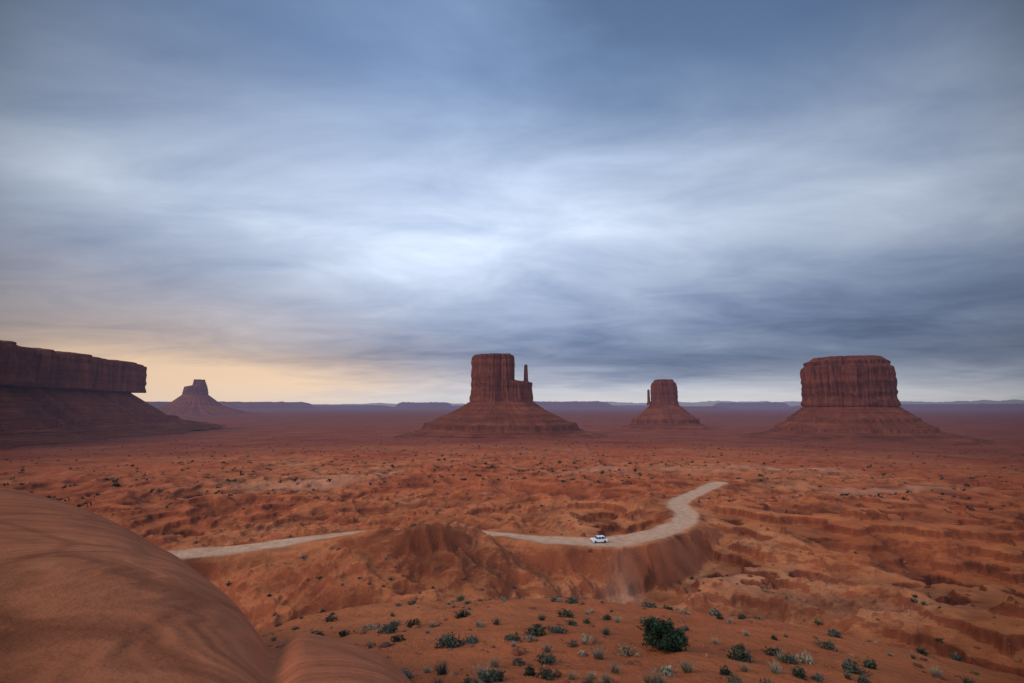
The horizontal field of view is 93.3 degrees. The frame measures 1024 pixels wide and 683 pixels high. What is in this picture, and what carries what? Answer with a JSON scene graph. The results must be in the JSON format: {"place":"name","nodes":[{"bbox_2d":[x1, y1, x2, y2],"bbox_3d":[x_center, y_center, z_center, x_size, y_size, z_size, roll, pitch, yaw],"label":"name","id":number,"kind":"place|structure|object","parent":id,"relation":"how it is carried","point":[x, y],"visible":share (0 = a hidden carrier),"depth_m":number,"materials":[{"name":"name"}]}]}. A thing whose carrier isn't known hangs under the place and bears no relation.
{"place":"outdoors","nodes":[
{"label":"outdoors","id":0,"kind":"place"},
{"bbox_2d":[0,408,1023,682],"bbox_3d":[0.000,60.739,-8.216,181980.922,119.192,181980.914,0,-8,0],"label":"terrain","id":1,"kind":"structure","parent":0,"point":[108,584],"depth_m":147.59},
{"bbox_2d":[0,340,225,449],"bbox_3d":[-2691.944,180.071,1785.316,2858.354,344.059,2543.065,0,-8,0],"label":"mesa","id":2,"kind":"structure","parent":1,"relation":"on","point":[49,396],"depth_m":1887.64,"materials":[{"name":"stone"}]},
{"bbox_2d":[157,379,265,415],"bbox_3d":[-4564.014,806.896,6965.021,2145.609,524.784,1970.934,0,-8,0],"label":"butte","id":3,"kind":"object","parent":1,"relation":"on","point":[195,399],"visible":0.94,"depth_m":6731.49,"materials":[{"name":"stone"}]},
{"bbox_2d":[145,401,379,410],"bbox_3d":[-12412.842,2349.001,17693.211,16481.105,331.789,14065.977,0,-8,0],"label":"distant mesa","id":4,"kind":"structure","parent":1,"relation":"on","point":[260,406],"depth_m":17326.09,"materials":[{"name":"stone"}]},
{"bbox_2d":[280,401,327,408],"bbox_3d":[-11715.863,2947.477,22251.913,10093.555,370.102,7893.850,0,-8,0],"label":"distant mesa","id":5,"kind":"structure","parent":1,"relation":"on","point":[303,405],"depth_m":22125.44,"materials":[{"name":"stone"}]},
{"bbox_2d":[313,405,394,408],"bbox_3d":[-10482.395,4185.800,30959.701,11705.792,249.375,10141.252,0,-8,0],"label":"distant mesa","id":6,"kind":"structure","parent":1,"relation":"on","point":[352,406],"depth_m":29644.16,"materials":[{"name":"stone"}]},
{"bbox_2d":[378,405,461,408],"bbox_3d":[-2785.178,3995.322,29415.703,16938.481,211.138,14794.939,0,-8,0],"label":"distant mesa","id":7,"kind":"structure","parent":1,"relation":"on","point":[433,407],"depth_m":26743.67,"materials":[{"name":"stone"}]},
{"bbox_2d":[394,402,451,407],"bbox_3d":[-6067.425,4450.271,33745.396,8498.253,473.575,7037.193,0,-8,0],"label":"distant mesa","id":8,"kind":"structure","parent":1,"relation":"on","point":[404,404],"depth_m":32821.77,"materials":[{"name":"stone"}]},
{"bbox_2d":[394,353,608,438],"bbox_3d":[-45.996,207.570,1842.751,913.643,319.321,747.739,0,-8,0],"label":"butte","id":9,"kind":"object","parent":1,"relation":"on","point":[501,404],"visible":0.98,"depth_m":1721.03,"materials":[{"name":"stone"}]},
{"bbox_2d":[523,364,528,381],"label":"rock spire","id":10,"kind":"structure","parent":9,"relation":"on","point":[525,372],"depth_m":1827.36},
{"bbox_2d":[3,427,1023,682],"bbox_3d":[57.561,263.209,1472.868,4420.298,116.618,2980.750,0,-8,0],"label":"shrubs","id":11,"kind":"object","parent":1,"relation":"on","point":[493,675],"visible":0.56,"depth_m":22.37,"materials":[{"name":"green plant"}]},
{"bbox_2d":[533,401,644,408],"bbox_3d":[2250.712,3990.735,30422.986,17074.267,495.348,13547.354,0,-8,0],"label":"distant mesa","id":12,"kind":"structure","parent":1,"relation":"on","point":[575,405],"depth_m":28553.17,"materials":[{"name":"stone"}]},
{"bbox_2d":[175,497,1022,682],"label":"desert shrubs","id":13,"kind":"object","parent":1,"relation":"on","point":[519,651],"visible":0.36,"depth_m":24.12,"materials":[{"name":"green plant"}]},
{"bbox_2d":[590,535,607,542],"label":"suv","id":14,"kind":"object","parent":1,"relation":"on","point":[599,538],"visible":1,"depth_m":154.50,"materials":[{"name":"white paint"}]},
{"bbox_2d":[613,405,649,407],"bbox_3d":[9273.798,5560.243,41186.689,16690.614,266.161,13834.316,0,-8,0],"label":"distant mesa","id":15,"kind":"structure","parent":1,"relation":"on","point":[633,406],"depth_m":38941.64,"materials":[{"name":"stone"}]},
{"bbox_2d":[636,615,689,653],"bbox_3d":[6.343,12.259,20.294,2.074,1.336,2.072,0,-8,0],"label":"juniper tree","id":16,"kind":"object","parent":1,"relation":"on","point":[672,638],"visible":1,"depth_m":20.05,"materials":[{"name":"green plant"}]},
{"bbox_2d":[617,379,716,429],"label":"butte","id":17,"kind":"object","parent":1,"relation":"on","point":[664,410],"visible":0.94,"depth_m":2590.96,"materials":[{"name":"stone"}]},
{"bbox_2d":[646,389,650,404],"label":"rock spire","id":18,"kind":"structure","parent":17,"relation":"on","point":[648,397],"depth_m":2671.35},
{"bbox_2d":[681,406,739,409],"bbox_3d":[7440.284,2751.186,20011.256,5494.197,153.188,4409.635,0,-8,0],"label":"distant mesa","id":19,"kind":"structure","parent":1,"relation":"on","point":[703,408],"depth_m":19351.75,"materials":[{"name":"stone"}]},
{"bbox_2d":[713,402,791,408],"bbox_3d":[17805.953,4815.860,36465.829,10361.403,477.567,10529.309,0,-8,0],"label":"distant mesa","id":20,"kind":"structure","parent":1,"relation":"on","point":[759,405],"depth_m":34809.27,"materials":[{"name":"stone"}]},
{"bbox_2d":[764,406,802,409],"bbox_3d":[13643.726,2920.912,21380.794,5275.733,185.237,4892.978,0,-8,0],"label":"distant mesa","id":21,"kind":"structure","parent":1,"relation":"on","point":[795,408],"depth_m":21236.31,"materials":[{"name":"stone"}]},
{"bbox_2d":[734,355,999,444],"bbox_3d":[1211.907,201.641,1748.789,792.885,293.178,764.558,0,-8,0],"label":"butte","id":22,"kind":"object","parent":1,"relation":"on","point":[850,399],"visible":0.99,"depth_m":1637.64,"materials":[{"name":"stone"}]},
{"bbox_2d":[899,403,1023,409],"bbox_3d":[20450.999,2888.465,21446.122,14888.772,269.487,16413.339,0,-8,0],"label":"distant mesa","id":23,"kind":"structure","parent":1,"relation":"on","point":[981,406],"depth_m":19884.55,"materials":[{"name":"stone"}]},
{"bbox_2d":[987,409,1023,410],"bbox_3d":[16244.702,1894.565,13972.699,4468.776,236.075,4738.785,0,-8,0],"label":"distant mesa","id":24,"kind":"structure","parent":1,"relation":"on","point":[1007,410],"depth_m":14692.21,"materials":[{"name":"stone"}]},
{"bbox_2d":[0,0,1023,406],"label":"sky","id":25,"kind":"structure","parent":0,"point":[314,202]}
]}

